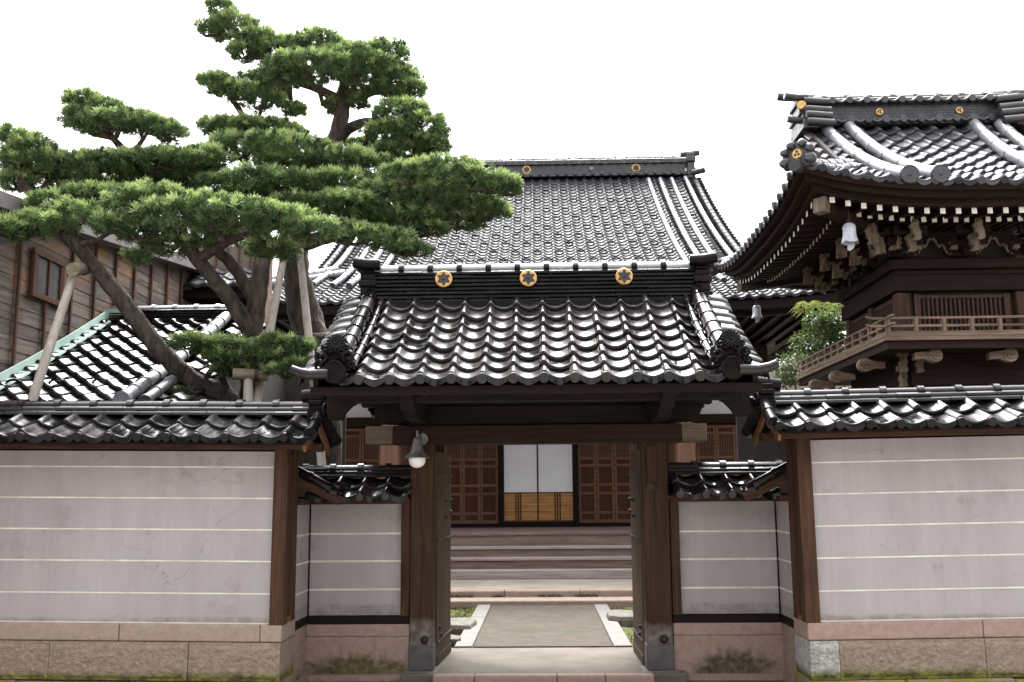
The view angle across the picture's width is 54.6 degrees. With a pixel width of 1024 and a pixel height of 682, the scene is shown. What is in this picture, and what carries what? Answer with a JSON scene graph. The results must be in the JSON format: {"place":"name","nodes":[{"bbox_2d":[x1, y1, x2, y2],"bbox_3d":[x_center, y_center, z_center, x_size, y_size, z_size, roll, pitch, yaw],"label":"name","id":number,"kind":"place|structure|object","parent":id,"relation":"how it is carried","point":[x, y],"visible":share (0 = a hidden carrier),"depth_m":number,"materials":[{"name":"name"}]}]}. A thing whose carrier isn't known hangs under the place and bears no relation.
{"place":"outdoors","nodes":[
{"label":"outdoors","id":0,"kind":"place"},
{"bbox_2d":[0,0,1023,365],"label":"sky","id":1,"kind":"structure","parent":0,"point":[514,79],"materials":[{"name":"white"}]},
{"bbox_2d":[451,607,633,647],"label":"moss ground","id":2,"kind":"structure","parent":0,"point":[627,630],"depth_m":13.78,"materials":[{"name":"green plant"}]},
{"bbox_2d":[0,0,525,478],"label":"pine tree","id":3,"kind":"object","parent":2,"relation":"on","point":[378,206],"visible":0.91,"depth_m":11.41,"materials":[{"name":"green plant"}]},
{"bbox_2d":[281,377,345,496],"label":"wall","id":4,"kind":"structure","parent":2,"relation":"on","point":[294,389],"depth_m":14.55,"materials":[{"name":"brown wood"}]},
{"bbox_2d":[451,635,460,646],"bbox_3d":[-0.688,3.342,10.996,0.264,0.140,0.311,-1,-9,2],"label":"stepping stone","id":5,"kind":"object","parent":2,"relation":"on","point":[455,639],"visible":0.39,"depth_m":10.88,"materials":[{"name":"grey stone"}]},
{"bbox_2d":[451,617,476,634],"bbox_3d":[-0.700,3.521,12.216,0.532,0.160,0.807,-1,-9,2],"label":"stepping stone","id":6,"kind":"object","parent":2,"relation":"on","point":[458,625],"visible":0.45,"depth_m":11.96,"materials":[{"name":"grey stone"}]},
{"bbox_2d":[451,594,633,647],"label":"moss tufts","id":7,"kind":"object","parent":2,"relation":"on","point":[500,595],"visible":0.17,"depth_m":14.50,"materials":[{"name":"green plant"}]},
{"bbox_2d":[606,609,632,626],"bbox_3d":[1.427,3.582,12.785,0.416,0.182,0.786,-1,-9,2],"label":"garden rock","id":8,"kind":"object","parent":2,"relation":"on","point":[623,618],"visible":0.69,"depth_m":12.49,"materials":[{"name":"stone"}]},
{"bbox_2d":[736,391,787,495],"bbox_3d":[4.018,2.273,14.222,1.495,3.155,0.034,-1,-9,2],"label":"plank fence","id":9,"kind":"object","parent":2,"relation":"on","point":[747,449],"depth_m":14.33,"materials":[{"name":"brown wood"}]},
{"bbox_2d":[454,604,631,647],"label":"courtyard path","id":10,"kind":"structure","parent":0,"point":[520,620],"depth_m":11.89,"materials":[{"name":"stone"}]},
{"bbox_2d":[400,647,687,681],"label":"threshold path","id":11,"kind":"structure","parent":0,"point":[562,660],"depth_m":9.54,"materials":[{"name":"stone"}]},
{"bbox_2d":[451,604,640,671],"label":"fallen needles","id":12,"kind":"object","parent":11,"relation":"on","point":[541,638],"visible":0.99,"depth_m":10.91,"materials":[{"name":"brown plant"}]},
{"bbox_2d":[307,680,784,681],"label":"ground","id":13,"kind":"structure","parent":0,"point":[688,681],"depth_m":8.97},
{"bbox_2d":[27,262,91,400],"bbox_3d":[-4.677,1.092,9.653,0.337,4.258,1.910,-2,-9,10],"label":"support pole","id":14,"kind":"object","parent":13,"relation":"on","point":[74,270],"visible":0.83,"depth_m":10.05,"materials":[{"name":"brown wood"}]},
{"bbox_2d":[0,191,212,400],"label":"wooden house","id":15,"kind":"structure","parent":13,"relation":"on","point":[34,275],"depth_m":11.91,"materials":[{"name":"brown wood"}]},
{"bbox_2d":[28,247,66,306],"bbox_3d":[-5.482,-0.738,11.724,0.055,0.570,0.780,-1,-9,2],"label":"window","id":16,"kind":"structure","parent":15,"relation":"in","point":[47,274],"depth_m":11.68,"materials":[{"name":"brown wood"}]},
{"bbox_2d":[0,304,285,400],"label":"side building","id":17,"kind":"structure","parent":13,"relation":"on","point":[85,357],"depth_m":11.42,"materials":[{"name":"black tile"}]},
{"bbox_2d":[0,389,341,681],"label":"plastered wall","id":18,"kind":"structure","parent":13,"relation":"on","point":[148,541],"depth_m":8.44,"materials":[{"name":"grey paint"}]},
{"bbox_2d":[0,175,347,400],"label":"pine tree","id":19,"kind":"object","parent":13,"relation":"on","point":[213,225],"visible":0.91,"depth_m":10.40,"materials":[{"name":"green plant"}]},
{"bbox_2d":[180,246,272,333],"bbox_3d":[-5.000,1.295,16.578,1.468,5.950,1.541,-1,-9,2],"label":"building","id":20,"kind":"structure","parent":13,"relation":"on","point":[203,293],"depth_m":16.71,"materials":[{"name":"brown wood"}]},
{"bbox_2d":[232,368,267,400],"bbox_3d":[-2.706,1.766,10.078,0.359,2.999,0.141,2,-9,-15],"label":"support pole","id":21,"kind":"object","parent":13,"relation":"on","point":[248,376],"visible":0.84,"depth_m":10.24,"materials":[{"name":"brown wood"}]},
{"bbox_2d":[253,239,325,464],"bbox_3d":[-2.505,0.971,10.326,1.349,4.677,1.997,3,-9,-19],"label":"support pole","id":22,"kind":"object","parent":13,"relation":"on","point":[259,385],"visible":0.23,"depth_m":11.07,"materials":[{"name":"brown wood"}]},
{"bbox_2d":[293,463,411,681],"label":"wing wall","id":23,"kind":"structure","parent":13,"relation":"on","point":[352,606],"depth_m":9.28,"materials":[{"name":"grey paint"}]},
{"bbox_2d":[289,252,779,672],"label":"temple gate","id":24,"kind":"structure","parent":13,"relation":"on","point":[646,358],"depth_m":9.19,"materials":[{"name":"tile"}]},
{"bbox_2d":[404,431,429,467],"bbox_3d":[-0.884,1.012,9.261,0.252,0.347,0.286,-1,-9,2],"label":"wall lamp","id":25,"kind":"object","parent":24,"relation":"attached to","point":[417,455],"visible":1,"depth_m":9.19,"materials":[{"name":"metal"}]},
{"bbox_2d":[435,451,452,665],"bbox_3d":[-0.690,2.145,9.963,0.075,2.020,0.924,-1,-9,5],"label":"door leaf","id":26,"kind":"structure","parent":24,"relation":"in","point":[443,500],"depth_m":9.87,"materials":[{"name":"brown wood"}]},
{"bbox_2d":[628,450,644,665],"bbox_3d":[1.248,2.121,9.909,0.075,2.020,0.923,-1,-9,1],"label":"door leaf","id":27,"kind":"structure","parent":24,"relation":"in","point":[634,457],"depth_m":9.80,"materials":[{"name":"brown wood"}]},
{"bbox_2d":[451,579,632,607],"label":"landing steps","id":28,"kind":"structure","parent":13,"relation":"on","point":[614,593],"depth_m":15.05,"materials":[{"name":"beige stone"}]},
{"bbox_2d":[272,149,843,579],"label":"hall","id":29,"kind":"structure","parent":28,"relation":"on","point":[558,511],"depth_m":21.32,"materials":[{"name":"grey tile"}]},
{"bbox_2d":[346,429,361,478],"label":"lattice door","id":30,"kind":"structure","parent":29,"relation":"in","point":[350,433],"depth_m":21.50,"materials":[{"name":"brown wood"}]},
{"bbox_2d":[362,429,379,478],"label":"lattice door","id":31,"kind":"structure","parent":29,"relation":"in","point":[366,461],"depth_m":21.45,"materials":[{"name":"brown wood"}]},
{"bbox_2d":[446,445,461,523],"bbox_3d":[-1.261,2.895,21.349,0.379,2.050,0.050,-1,-9,2],"label":"lattice door","id":32,"kind":"structure","parent":29,"relation":"in","point":[456,463],"depth_m":21.31,"materials":[{"name":"brown wood"}]},
{"bbox_2d":[463,445,479,523],"bbox_3d":[-0.874,2.890,21.338,0.379,2.050,0.050,-1,-9,2],"label":"lattice door","id":33,"kind":"structure","parent":29,"relation":"in","point":[471,466],"depth_m":21.29,"materials":[{"name":"brown wood"}]},
{"bbox_2d":[480,445,497,523],"bbox_3d":[-0.488,2.885,21.328,0.379,2.050,0.050,-1,-9,2],"label":"lattice door","id":34,"kind":"structure","parent":29,"relation":"in","point":[488,466],"depth_m":21.28,"materials":[{"name":"brown wood"}]},
{"bbox_2d":[503,445,537,521],"bbox_3d":[0.182,2.853,21.284,0.731,2.030,0.037,-1,-9,2],"label":"sliding door","id":35,"kind":"structure","parent":29,"relation":"in","point":[520,475],"depth_m":21.25,"materials":[{"name":"white paper"}]},
{"bbox_2d":[537,444,573,521],"bbox_3d":[0.930,2.844,21.264,0.754,2.030,0.037,-1,-9,2],"label":"sliding door","id":36,"kind":"structure","parent":29,"relation":"in","point":[555,462],"depth_m":21.22,"materials":[{"name":"white paper"}]},
{"bbox_2d":[578,444,596,522],"bbox_3d":[1.613,2.860,21.270,0.378,2.050,0.050,-1,-9,2],"label":"lattice door","id":37,"kind":"structure","parent":29,"relation":"in","point":[586,465],"depth_m":21.22,"materials":[{"name":"brown wood"}]},
{"bbox_2d":[596,444,614,522],"bbox_3d":[1.999,2.855,21.259,0.378,2.050,0.050,-1,-9,2],"label":"lattice door","id":38,"kind":"structure","parent":29,"relation":"in","point":[604,465],"depth_m":21.21,"materials":[{"name":"brown wood"}]},
{"bbox_2d":[614,444,631,522],"bbox_3d":[2.385,2.850,21.249,0.378,2.050,0.050,-1,-9,2],"label":"lattice door","id":39,"kind":"structure","parent":29,"relation":"in","point":[621,477],"depth_m":21.20,"materials":[{"name":"brown wood"}]},
{"bbox_2d":[696,425,716,475],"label":"lattice door","id":40,"kind":"structure","parent":29,"relation":"in","point":[710,428],"depth_m":21.27,"materials":[{"name":"brown wood"}]},
{"bbox_2d":[715,425,736,475],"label":"lattice door","id":41,"kind":"structure","parent":29,"relation":"in","point":[719,429],"depth_m":21.27,"materials":[{"name":"brown wood"}]},
{"bbox_2d":[735,425,737,475],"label":"lattice door","id":42,"kind":"structure","parent":29,"relation":"in","point":[735,425],"depth_m":21.26,"materials":[{"name":"brown wood"}]},
{"bbox_2d":[433,673,653,681],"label":"threshold kerb","id":43,"kind":"structure","parent":13,"relation":"on","point":[565,677],"depth_m":8.84,"materials":[{"name":"pink stone"}]},
{"bbox_2d":[668,460,796,681],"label":"wing wall","id":44,"kind":"structure","parent":13,"relation":"on","point":[732,590],"depth_m":9.19,"materials":[{"name":"grey paint"}]},
{"bbox_2d":[772,309,845,389],"bbox_3d":[5.058,1.797,16.301,1.420,4.726,1.111,-1,-9,2],"label":"broadleaf shrub","id":45,"kind":"object","parent":13,"relation":"on","point":[834,327],"visible":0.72,"depth_m":16.41,"materials":[{"name":"green plant"}]},
{"bbox_2d":[769,354,850,389],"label":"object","id":46,"kind":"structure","parent":13,"relation":"on","point":[772,374],"depth_m":17.27,"materials":[{"name":"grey plant"}]},
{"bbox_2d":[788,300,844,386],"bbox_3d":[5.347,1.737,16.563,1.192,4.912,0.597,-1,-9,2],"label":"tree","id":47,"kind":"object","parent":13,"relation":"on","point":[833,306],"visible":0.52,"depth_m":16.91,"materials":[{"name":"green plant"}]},
{"bbox_2d":[741,376,1023,681],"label":"plastered wall","id":48,"kind":"structure","parent":13,"relation":"on","point":[906,514],"depth_m":8.28,"materials":[{"name":"grey paint"}]},
{"bbox_2d":[710,89,1023,388],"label":"bell tower","id":49,"kind":"structure","parent":0,"point":[925,275],"depth_m":12.30,"materials":[{"name":"brown tile"}]},
{"bbox_2d":[751,296,762,322],"bbox_3d":[3.964,-0.508,16.058,0.177,0.442,0.177,-1,-9,2],"label":"wind bell","id":50,"kind":"object","parent":49,"relation":"hanging from","point":[756,314],"visible":1,"depth_m":16.01,"materials":[{"name":"metal"}]},
{"bbox_2d":[841,209,858,250],"bbox_3d":[3.973,-1.307,11.676,0.204,0.510,0.204,-1,-9,2],"label":"wind bell","id":51,"kind":"object","parent":49,"relation":"hanging from","point":[850,240],"visible":1,"depth_m":11.63,"materials":[{"name":"metal"}]},
{"bbox_2d":[851,313,867,344],"bbox_3d":[4.880,-0.052,13.774,0.060,0.600,0.835,-1,-9,2],"label":"slatted window","id":52,"kind":"structure","parent":49,"relation":"in","point":[859,323],"depth_m":13.90,"materials":[{"name":"brown wood"}]},
{"bbox_2d":[873,298,894,335],"bbox_3d":[4.853,-0.195,12.845,0.060,0.600,0.835,-1,-9,2],"label":"slatted window","id":53,"kind":"structure","parent":49,"relation":"in","point":[885,309],"depth_m":12.87,"materials":[{"name":"brown wood"}]},
{"bbox_2d":[912,293,1012,330],"bbox_3d":[5.587,-0.287,12.291,1.175,0.600,0.060,-1,-9,2],"label":"slatted window","id":54,"kind":"structure","parent":49,"relation":"in","point":[1005,297],"depth_m":12.30,"materials":[{"name":"brown wood"}]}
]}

